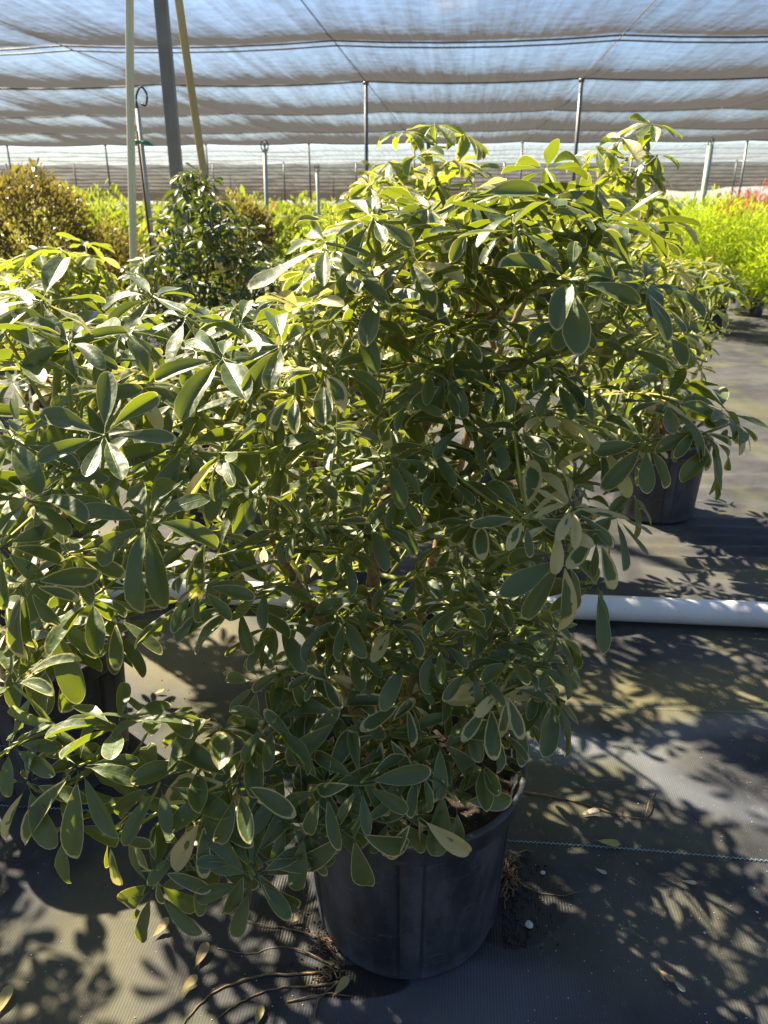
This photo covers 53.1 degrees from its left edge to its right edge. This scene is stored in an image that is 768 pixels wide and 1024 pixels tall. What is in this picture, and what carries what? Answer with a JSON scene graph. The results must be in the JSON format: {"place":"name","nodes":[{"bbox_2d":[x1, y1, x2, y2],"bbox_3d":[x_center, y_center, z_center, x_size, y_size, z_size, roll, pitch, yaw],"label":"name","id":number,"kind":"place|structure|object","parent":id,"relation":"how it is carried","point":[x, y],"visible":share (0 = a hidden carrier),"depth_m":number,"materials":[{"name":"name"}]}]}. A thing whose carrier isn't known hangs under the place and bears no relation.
{"place":"outdoors","nodes":[
{"label":"outdoors","id":0,"kind":"place"},
{"bbox_2d":[0,211,767,1023],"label":"ground","id":1,"kind":"structure","parent":0,"point":[684,727],"depth_m":1.52,"materials":[{"name":"fabric"}]},
{"bbox_2d":[0,985,12,1010],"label":"fallen leaf","id":2,"kind":"object","parent":1,"relation":"on","point":[6,992],"visible":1,"depth_m":1.25,"materials":[{"name":"plant"}]},
{"bbox_2d":[5,146,15,199],"bbox_3d":[-13.646,-11.781,28.406,0.104,3.180,0.104,0,22,0],"label":"roof post","id":3,"kind":"object","parent":1,"relation":"on","point":[9,159],"visible":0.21,"depth_m":27.96,"materials":[{"name":"metal"}]},
{"bbox_2d":[59,140,767,146],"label":"roof cable","id":4,"kind":"object","parent":3,"relation":"attached to","point":[408,142],"visible":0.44,"depth_m":26.64,"materials":[{"name":"metal"}]},
{"bbox_2d":[0,142,767,164],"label":"shade cloth","id":5,"kind":"object","parent":4,"relation":"hanging from","point":[19,157],"visible":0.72,"depth_m":31.29,"materials":[{"name":"fabric"}]},
{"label":"row cable","id":6,"kind":"object","parent":3,"relation":"attached to","visible":0},
{"bbox_2d":[0,39,767,55],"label":"roof cable","id":7,"kind":"object","parent":6,"relation":"attached to","point":[404,46],"visible":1,"depth_m":10.18,"materials":[{"name":"metal"}]},
{"bbox_2d":[0,229,24,355],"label":"field shrub","id":8,"kind":"object","parent":1,"relation":"on","point":[17,240],"depth_m":6.21,"materials":[{"name":"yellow plant"}]},
{"bbox_2d":[0,254,35,369],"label":"umbrella plant","id":9,"kind":"object","parent":1,"relation":"on","point":[2,276],"visible":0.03,"depth_m":2.67,"materials":[{"name":"green plant"}]},
{"bbox_2d":[1,210,38,233],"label":"field shrub","id":10,"kind":"object","parent":1,"relation":"on","point":[8,225],"visible":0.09,"depth_m":14.73,"materials":[{"name":"yellow plant"}]},
{"bbox_2d":[2,222,38,258],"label":"field shrub","id":11,"kind":"object","parent":1,"relation":"on","point":[22,249],"visible":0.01,"depth_m":7.58,"materials":[{"name":"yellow plant"}]},
{"bbox_2d":[23,217,54,245],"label":"field shrub","id":12,"kind":"object","parent":1,"relation":"on","point":[43,241],"visible":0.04,"depth_m":12.51,"materials":[{"name":"yellow plant"}]},
{"bbox_2d":[0,157,100,405],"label":"golden bush","id":13,"kind":"object","parent":1,"relation":"on","point":[53,192],"visible":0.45,"depth_m":4.50,"materials":[{"name":"yellow plant"}]},
{"bbox_2d":[0,232,129,571],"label":"umbrella plant","id":14,"kind":"object","parent":1,"relation":"on","point":[77,281],"visible":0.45,"depth_m":2.08,"materials":[{"name":"green plant"}]},
{"bbox_2d":[40,181,127,287],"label":"field shrub","id":15,"kind":"object","parent":1,"relation":"on","point":[104,204],"visible":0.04,"depth_m":7.39,"materials":[{"name":"green plant"}]},
{"bbox_2d":[38,178,148,348],"bbox_3d":[-2.232,-1.891,6.091,0.853,1.384,0.873,-5,22,-11],"label":"field shrub","id":16,"kind":"object","parent":1,"relation":"on","point":[97,218],"visible":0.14,"depth_m":5.89,"materials":[{"name":"green plant"}]},
{"bbox_2d":[104,145,111,200],"bbox_3d":[-9.973,-11.650,28.077,0.104,3.180,0.104,0,22,0],"label":"roof post","id":17,"kind":"object","parent":1,"relation":"on","point":[107,168],"visible":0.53,"depth_m":27.75,"materials":[{"name":"metal"}]},
{"bbox_2d":[77,213,153,382],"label":"golden bush","id":18,"kind":"object","parent":1,"relation":"on","point":[122,256],"visible":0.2,"depth_m":4.79,"materials":[{"name":"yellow plant"}]},
{"bbox_2d":[125,0,139,482],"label":"bamboo stake","id":19,"kind":"object","parent":1,"relation":"on","point":[129,47],"visible":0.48,"depth_m":2.96,"materials":[{"name":"wood"}]},
{"bbox_2d":[121,208,156,292],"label":"field shrub","id":20,"kind":"object","parent":1,"relation":"on","point":[140,221],"visible":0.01,"depth_m":10.52,"materials":[{"name":"green plant"}]},
{"bbox_2d":[135,86,169,382],"bbox_3d":[-1.129,-1.162,3.841,0.099,1.706,0.067,0,22,0],"label":"sprinkler riser","id":21,"kind":"object","parent":1,"relation":"on","point":[140,142],"visible":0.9,"depth_m":3.65,"materials":[{"name":"plastic"}]},
{"bbox_2d":[152,917,168,936],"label":"fallen leaf","id":22,"kind":"object","parent":1,"relation":"on","point":[162,924],"visible":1,"depth_m":1.36,"materials":[{"name":"plant"}]},
{"bbox_2d":[154,211,172,235],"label":"field shrub","id":23,"kind":"object","parent":1,"relation":"on","point":[160,217],"visible":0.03,"depth_m":15.09,"materials":[{"name":"green plant"}]},
{"bbox_2d":[0,256,335,806],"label":"umbrella plant","id":24,"kind":"object","parent":1,"relation":"on","point":[71,606],"visible":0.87,"depth_m":0.99,"materials":[{"name":"green plant"}]},
{"bbox_2d":[137,214,202,316],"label":"field shrub","id":25,"kind":"object","parent":1,"relation":"on","point":[162,283],"visible":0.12,"depth_m":8.56,"materials":[{"name":"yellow plant"}]},
{"bbox_2d":[153,0,212,416],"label":"square post","id":26,"kind":"object","parent":1,"relation":"on","point":[165,49],"visible":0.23,"depth_m":4.05,"materials":[{"name":"grey metal"}]},
{"bbox_2d":[180,974,197,995],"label":"fallen leaf","id":27,"kind":"object","parent":1,"relation":"on","point":[190,982],"visible":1,"depth_m":1.27,"materials":[{"name":"plant"}]},
{"bbox_2d":[168,224,225,318],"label":"field shrub","id":28,"kind":"object","parent":1,"relation":"on","point":[201,279],"visible":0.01,"depth_m":7.55,"materials":[{"name":"green plant"}]},
{"bbox_2d":[174,0,225,314],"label":"bamboo stake","id":29,"kind":"object","parent":1,"relation":"on","point":[182,28],"visible":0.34,"depth_m":2.98,"materials":[{"name":"wood"}]},
{"bbox_2d":[194,942,208,968],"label":"fallen leaf","id":30,"kind":"object","parent":1,"relation":"on","point":[203,950],"visible":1,"depth_m":1.32,"materials":[{"name":"plant"}]},
{"bbox_2d":[118,162,289,524],"bbox_3d":[-0.704,-0.618,2.960,0.748,1.348,0.669,0,22,0],"label":"shrub","id":31,"kind":"object","parent":1,"relation":"on","point":[206,243],"visible":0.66,"depth_m":2.73,"materials":[{"name":"green plant"}]},
{"bbox_2d":[204,144,209,183],"bbox_3d":[-6.300,-11.519,27.749,0.104,3.180,0.104,0,22,0],"label":"roof post","id":32,"kind":"object","parent":1,"relation":"on","point":[206,158],"visible":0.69,"depth_m":27.31,"materials":[{"name":"metal"}]},
{"bbox_2d":[212,164,215,198],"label":"roof post","id":33,"kind":"object","parent":1,"relation":"on","point":[213,178],"visible":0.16,"depth_m":39.44,"materials":[{"name":"metal"}]},
{"bbox_2d":[225,641,236,645],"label":"fallen leaf","id":34,"kind":"object","parent":1,"relation":"on","point":[232,643],"visible":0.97,"depth_m":2.25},
{"bbox_2d":[204,185,276,352],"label":"golden bush","id":35,"kind":"object","parent":1,"relation":"on","point":[258,214],"visible":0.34,"depth_m":5.20,"materials":[{"name":"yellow plant"}]},
{"bbox_2d":[191,184,315,303],"bbox_3d":[-1.089,-1.959,6.314,1.039,1.347,1.036,8,23,18],"label":"field shrub","id":36,"kind":"object","parent":1,"relation":"on","point":[282,246],"visible":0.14,"depth_m":6.17,"materials":[{"name":"green plant"}]},
{"bbox_2d":[231,191,283,238],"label":"field shrub","id":37,"kind":"object","parent":1,"relation":"on","point":[251,195],"visible":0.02,"depth_m":10.64,"materials":[{"name":"green plant"}]},
{"bbox_2d":[183,970,333,1023],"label":"dry root","id":38,"kind":"object","parent":1,"relation":"on","point":[297,973],"visible":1,"depth_m":1.29,"materials":[{"name":"plant"}]},
{"bbox_2d":[255,1005,264,1023],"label":"fallen leaf","id":39,"kind":"object","parent":1,"relation":"on","point":[260,1009],"visible":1,"depth_m":1.22,"materials":[{"name":"plant"}]},
{"bbox_2d":[260,140,268,260],"bbox_3d":[-0.922,-2.069,6.173,0.078,1.658,0.044,0,22,0],"label":"sprinkler riser","id":40,"kind":"object","parent":1,"relation":"on","point":[264,150],"visible":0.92,"depth_m":5.94,"materials":[{"name":"plastic"}]},
{"bbox_2d":[217,981,336,1018],"bbox_3d":[-0.170,0.788,1.260,0.207,0.004,0.025,-7,23,-17],"label":"dry root","id":41,"kind":"object","parent":1,"relation":"on","point":[308,985],"visible":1,"depth_m":1.27,"materials":[{"name":"plant"}]},
{"bbox_2d":[262,198,295,252],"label":"field shrub","id":42,"kind":"object","parent":1,"relation":"on","point":[291,218],"visible":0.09,"depth_m":12.36,"materials":[{"name":"green plant"}]},
{"bbox_2d":[217,946,340,969],"bbox_3d":[-0.179,0.760,1.327,0.220,0.006,0.027,4,22,9],"label":"dry root","id":43,"kind":"object","parent":1,"relation":"on","point":[287,947],"visible":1,"depth_m":1.33,"materials":[{"name":"plant"}]},
{"bbox_2d":[228,914,340,962],"bbox_3d":[-0.174,0.745,1.366,0.232,0.006,0.028,10,24,23],"label":"dry root","id":44,"kind":"object","parent":1,"relation":"on","point":[335,956],"visible":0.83,"depth_m":1.37,"materials":[{"name":"plant"}]},
{"bbox_2d":[283,162,285,200],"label":"roof post","id":45,"kind":"object","parent":1,"relation":"on","point":[284,182],"visible":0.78,"depth_m":39.20,"materials":[{"name":"metal"}]},
{"bbox_2d":[290,914,301,921],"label":"fallen leaf","id":46,"kind":"object","parent":1,"relation":"on","point":[297,917],"visible":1,"depth_m":1.38,"materials":[{"name":"plant"}]},
{"bbox_2d":[283,194,323,263],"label":"field shrub","id":47,"kind":"object","parent":1,"relation":"on","point":[296,207],"visible":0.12,"depth_m":14.77,"materials":[{"name":"green plant"}]},
{"bbox_2d":[254,258,361,478],"bbox_3d":[-0.362,-0.650,3.510,0.647,0.997,0.760,0,22,0],"label":"umbrella plant","id":48,"kind":"object","parent":1,"relation":"on","point":[301,291],"visible":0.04,"depth_m":3.27,"materials":[{"name":"green plant"}]},
{"bbox_2d":[307,143,311,206],"bbox_3d":[-2.627,-11.387,27.420,0.104,3.180,0.104,0,22,0],"label":"roof post","id":49,"kind":"object","parent":1,"relation":"on","point":[308,144],"visible":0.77,"depth_m":27.15,"materials":[{"name":"metal"}]},
{"bbox_2d":[288,196,345,260],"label":"field shrub","id":50,"kind":"object","parent":1,"relation":"on","point":[309,209],"visible":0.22,"depth_m":10.55,"materials":[{"name":"green plant"}]},
{"bbox_2d":[314,164,320,227],"bbox_3d":[-0.755,-3.167,8.966,0.049,1.622,0.047,19,28,39],"label":"sprinkler riser","id":51,"kind":"object","parent":1,"relation":"on","point":[317,191],"visible":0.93,"depth_m":8.75,"materials":[{"name":"plastic"}]},
{"bbox_2d":[287,992,351,1002],"bbox_3d":[-0.105,0.789,1.252,0.105,0.005,0.009,-2,22,-6],"label":"dry root","id":52,"kind":"object","parent":1,"relation":"on","point":[293,1000],"visible":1,"depth_m":1.25,"materials":[{"name":"plant"}]},
{"bbox_2d":[310,931,344,980],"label":"root clump","id":53,"kind":"object","parent":1,"relation":"on","point":[329,974],"visible":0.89,"depth_m":1.32,"materials":[{"name":"plant"}]},
{"bbox_2d":[314,976,343,1017],"bbox_3d":[-0.094,0.789,1.256,0.016,0.004,0.082,13,25,29],"label":"dry root","id":54,"kind":"object","parent":1,"relation":"on","point":[332,986],"visible":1,"depth_m":1.26,"materials":[{"name":"plant"}]},
{"bbox_2d":[196,280,466,587],"bbox_3d":[-0.189,-0.117,2.125,0.823,1.037,1.002,0,22,0],"label":"umbrella plant","id":55,"kind":"object","parent":1,"relation":"on","point":[250,316],"visible":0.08,"depth_m":1.82,"materials":[{"name":"green plant"}]},
{"bbox_2d":[324,213,358,244],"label":"field shrub","id":56,"kind":"object","parent":1,"relation":"on","point":[338,221],"visible":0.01,"depth_m":12.44,"materials":[{"name":"green plant"}]},
{"bbox_2d":[333,976,349,995],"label":"fallen leaf","id":57,"kind":"object","parent":1,"relation":"on","point":[343,983],"visible":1,"depth_m":1.27,"materials":[{"name":"plant"}]},
{"bbox_2d":[286,214,397,275],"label":"field shrub","id":58,"kind":"object","parent":1,"relation":"on","point":[307,227],"visible":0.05,"depth_m":7.23,"materials":[{"name":"green plant"}]},
{"bbox_2d":[299,253,396,387],"bbox_3d":[-0.271,-1.362,5.290,0.824,0.998,0.922,-16,27,-35],"label":"field shrub","id":59,"kind":"object","parent":1,"relation":"on","point":[308,261],"visible":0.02,"depth_m":5.15,"materials":[{"name":"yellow plant"}]},
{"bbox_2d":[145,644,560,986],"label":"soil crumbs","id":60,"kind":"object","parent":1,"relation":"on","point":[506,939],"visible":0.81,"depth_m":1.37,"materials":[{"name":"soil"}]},
{"bbox_2d":[355,163,356,214],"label":"roof post","id":61,"kind":"object","parent":1,"relation":"on","point":[356,174],"visible":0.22,"depth_m":38.74,"materials":[{"name":"metal"}]},
{"bbox_2d":[363,81,368,214],"bbox_3d":[-0.315,-6.007,13.968,0.104,3.180,0.104,0,22,0],"label":"roof post","id":62,"kind":"object","parent":1,"relation":"on","point":[365,83],"visible":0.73,"depth_m":13.59,"materials":[{"name":"metal"}]},
{"bbox_2d":[0,77,767,89],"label":"roof cable","id":63,"kind":"object","parent":62,"relation":"attached to","point":[398,82],"visible":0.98,"depth_m":13.31,"materials":[{"name":"metal"}]},
{"bbox_2d":[0,0,767,146],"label":"shade cloth","id":64,"kind":"object","parent":63,"relation":"hanging from","point":[30,23],"visible":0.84,"depth_m":11.86,"materials":[{"name":"fabric"}]},
{"bbox_2d":[339,233,409,277],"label":"field shrub","id":65,"kind":"object","parent":1,"relation":"on","point":[399,276],"visible":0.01,"depth_m":9.08,"materials":[{"name":"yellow plant"}]},
{"bbox_2d":[0,190,764,231],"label":"plants","id":66,"kind":"object","parent":1,"relation":"on","point":[156,207],"visible":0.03,"depth_m":24.40,"materials":[{"name":"green plant"}]},
{"bbox_2d":[0,139,767,979],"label":"umbrella plant","id":67,"kind":"object","parent":1,"relation":"on","point":[402,799],"visible":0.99,"depth_m":1.01,"materials":[{"name":"green plant"}]},
{"bbox_2d":[27,636,767,1022],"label":"perlite grains","id":68,"kind":"object","parent":1,"relation":"on","point":[519,918],"visible":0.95,"depth_m":1.37},
{"bbox_2d":[390,206,431,277],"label":"field shrub","id":69,"kind":"object","parent":1,"relation":"on","point":[407,270],"visible":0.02,"depth_m":10.63,"materials":[{"name":"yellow plant"}]},
{"bbox_2d":[413,151,414,188],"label":"roof post","id":70,"kind":"object","parent":1,"relation":"on","point":[413,165],"depth_m":26.72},
{"bbox_2d":[106,577,767,627],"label":"irrigation pipe","id":71,"kind":"object","parent":1,"relation":"on","point":[690,611],"visible":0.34,"depth_m":2.33,"materials":[{"name":"white plastic"}]},
{"bbox_2d":[332,113,703,585],"bbox_3d":[0.422,-0.445,2.434,1.123,1.416,0.828,0,22,0],"label":"umbrella plant","id":72,"kind":"object","parent":1,"relation":"on","point":[606,159],"visible":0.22,"depth_m":2.00,"materials":[{"name":"green plant"}]},
{"bbox_2d":[499,842,536,908],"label":"root clump","id":73,"kind":"object","parent":1,"relation":"on","point":[511,870],"visible":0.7,"depth_m":1.46,"materials":[{"name":"plant"}]},
{"bbox_2d":[519,142,523,178],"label":"roof post","id":74,"kind":"object","parent":1,"relation":"on","point":[521,156],"visible":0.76,"depth_m":26.28,"materials":[{"name":"metal"}]},
{"bbox_2d":[525,920,532,928],"bbox_3d":[0.259,0.739,1.377,0.015,0.010,0.015,0,22,0],"label":"pebble","id":75,"kind":"object","parent":1,"relation":"on","point":[528,923],"visible":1,"depth_m":1.37,"materials":[{"name":"stone"}]},
{"bbox_2d":[510,873,583,895],"bbox_3d":[0.299,0.706,1.452,0.150,0.010,0.032,7,23,17],"label":"dry root","id":76,"kind":"object","parent":1,"relation":"on","point":[546,893],"visible":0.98,"depth_m":1.44,"materials":[{"name":"plant"}]},
{"bbox_2d":[528,215,578,311],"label":"field shrub","id":77,"kind":"object","parent":1,"relation":"on","point":[547,296],"visible":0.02,"depth_m":9.08,"materials":[{"name":"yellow plant"}]},
{"bbox_2d":[571,78,584,180],"bbox_3d":[3.358,-5.876,13.640,0.104,3.180,0.104,0,22,0],"label":"roof post","id":78,"kind":"object","parent":1,"relation":"on","point":[581,80],"visible":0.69,"depth_m":13.26,"materials":[{"name":"metal"}]},
{"bbox_2d":[524,791,645,819],"bbox_3d":[0.417,0.627,1.655,0.283,0.007,0.014,7,23,18],"label":"dry root","id":79,"kind":"object","parent":1,"relation":"on","point":[539,794],"visible":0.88,"depth_m":1.66,"materials":[{"name":"plant"}]},
{"bbox_2d":[582,808,599,814],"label":"fallen leaf","id":80,"kind":"object","parent":1,"relation":"on","point":[593,811],"visible":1,"depth_m":1.62,"materials":[{"name":"plant"}]},
{"bbox_2d":[596,868,606,873],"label":"fallen leaf","id":81,"kind":"object","parent":1,"relation":"on","point":[602,871],"visible":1,"depth_m":1.48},
{"bbox_2d":[597,839,619,846],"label":"fallen leaf","id":82,"kind":"object","parent":1,"relation":"on","point":[613,842],"visible":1,"depth_m":1.54,"materials":[{"name":"plant"}]},
{"bbox_2d":[563,226,661,318],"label":"lime bush","id":83,"kind":"object","parent":1,"relation":"on","point":[592,262],"visible":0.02,"depth_m":8.12,"materials":[{"name":"green plant"}]},
{"bbox_2d":[627,154,632,192],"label":"roof post","id":84,"kind":"object","parent":1,"relation":"on","point":[630,170],"visible":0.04,"depth_m":26.11,"materials":[{"name":"metal"}]},
{"bbox_2d":[644,792,654,818],"bbox_3d":[0.571,0.627,1.654,0.005,0.013,0.098,12,25,28],"label":"dry root","id":85,"kind":"object","parent":1,"relation":"on","point":[648,807],"visible":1,"depth_m":1.63,"materials":[{"name":"plant"}]},
{"bbox_2d":[639,190,679,257],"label":"field shrub","id":86,"kind":"object","parent":1,"relation":"on","point":[654,203],"depth_m":10.58,"materials":[{"name":"green plant"}]},
{"bbox_2d":[584,257,749,523],"bbox_3d":[1.102,-0.480,3.051,0.844,1.023,0.812,0,22,0],"label":"umbrella plant","id":87,"kind":"object","parent":1,"relation":"on","point":[674,501],"visible":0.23,"depth_m":3.04,"materials":[{"name":"green plant"}]},
{"bbox_2d":[628,217,706,310],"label":"field shrub","id":88,"kind":"object","parent":1,"relation":"on","point":[671,254],"visible":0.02,"depth_m":8.36,"materials":[{"name":"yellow plant"}]},
{"bbox_2d":[660,970,675,981],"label":"fallen leaf","id":89,"kind":"object","parent":1,"relation":"on","point":[669,977],"visible":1,"depth_m":1.27,"materials":[{"name":"plant"}]},
{"bbox_2d":[648,194,703,228],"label":"field shrub","id":90,"kind":"object","parent":1,"relation":"on","point":[685,205],"visible":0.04,"depth_m":12.15,"materials":[{"name":"green plant"}]},
{"bbox_2d":[675,981,685,991],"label":"fallen leaf","id":91,"kind":"object","parent":1,"relation":"on","point":[680,987],"visible":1,"depth_m":1.26,"materials":[{"name":"plant"}]},
{"bbox_2d":[682,880,696,884],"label":"fallen leaf","id":92,"kind":"object","parent":1,"relation":"on","point":[692,882],"visible":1,"depth_m":1.46,"materials":[{"name":"plant"}]},
{"bbox_2d":[684,138,713,318],"bbox_3d":[3.266,-2.886,8.000,0.061,1.818,0.060,0,22,0],"label":"sprinkler riser","id":93,"kind":"object","parent":1,"relation":"on","point":[707,166],"visible":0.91,"depth_m":7.76,"materials":[{"name":"plastic"}]},
{"bbox_2d":[647,184,767,332],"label":"lime bush","id":94,"kind":"object","parent":1,"relation":"on","point":[706,233],"visible":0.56,"depth_m":7.38,"materials":[{"name":"green plant"}]},
{"bbox_2d":[688,197,731,268],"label":"field shrub","id":95,"kind":"object","parent":1,"relation":"on","point":[716,218],"visible":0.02,"depth_m":14.84,"materials":[{"name":"green plant"}]},
{"bbox_2d":[695,178,767,301],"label":"red bush","id":96,"kind":"object","parent":1,"relation":"on","point":[747,191],"visible":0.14,"depth_m":9.72,"materials":[{"name":"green plant"}]},
{"bbox_2d":[731,160,737,194],"bbox_3d":[16.956,-15.425,37.516,0.104,3.180,0.104,0,22,0],"label":"roof post","id":97,"kind":"object","parent":1,"relation":"on","point":[734,176],"visible":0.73,"depth_m":37.17,"materials":[{"name":"metal"}]},
{"bbox_2d":[713,197,767,316],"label":"field shrub","id":98,"kind":"object","parent":1,"relation":"on","point":[755,311],"visible":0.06,"depth_m":8.80,"materials":[{"name":"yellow plant"}]},
{"bbox_2d":[738,140,748,201],"bbox_3d":[12.066,-10.862,26.107,0.104,3.180,0.104,0,22,0],"label":"roof post","id":99,"kind":"object","parent":1,"relation":"on","point":[744,159],"visible":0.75,"depth_m":25.79,"materials":[{"name":"metal"}]},
{"bbox_2d":[730,229,767,309],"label":"lime bush","id":100,"kind":"object","parent":1,"relation":"on","point":[761,262],"visible":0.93,"depth_m":7.06,"materials":[{"name":"green plant"}]},
{"bbox_2d":[0,0,767,210],"label":"sky","id":101,"kind":"structure","parent":0,"point":[194,3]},
{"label":"row cable","id":102,"kind":"object","parent":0,"visible":0},
{"bbox_2d":[0,34,767,50],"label":"roof cable","id":103,"kind":"object","parent":102,"relation":"attached to","point":[506,41],"visible":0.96,"depth_m":9.97,"materials":[{"name":"metal"}]},
{"bbox_2d":[11,128,767,134],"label":"roof cable","id":104,"kind":"object","parent":102,"relation":"attached to","point":[359,132],"visible":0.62,"depth_m":22.33,"materials":[{"name":"metal"}]},
{"bbox_2d":[23,108,767,117],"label":"roof cable","id":105,"kind":"object","parent":102,"relation":"attached to","point":[409,112],"visible":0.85,"depth_m":17.70,"materials":[{"name":"metal"}]},
{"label":"roof post","id":106,"kind":"object","parent":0,"visible":0},
{"bbox_2d":[0,161,767,201],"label":"shade cloth","id":107,"kind":"object","parent":106,"relation":"hanging from","point":[686,176],"visible":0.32,"depth_m":54.76,"materials":[{"name":"fabric"}]}
]}

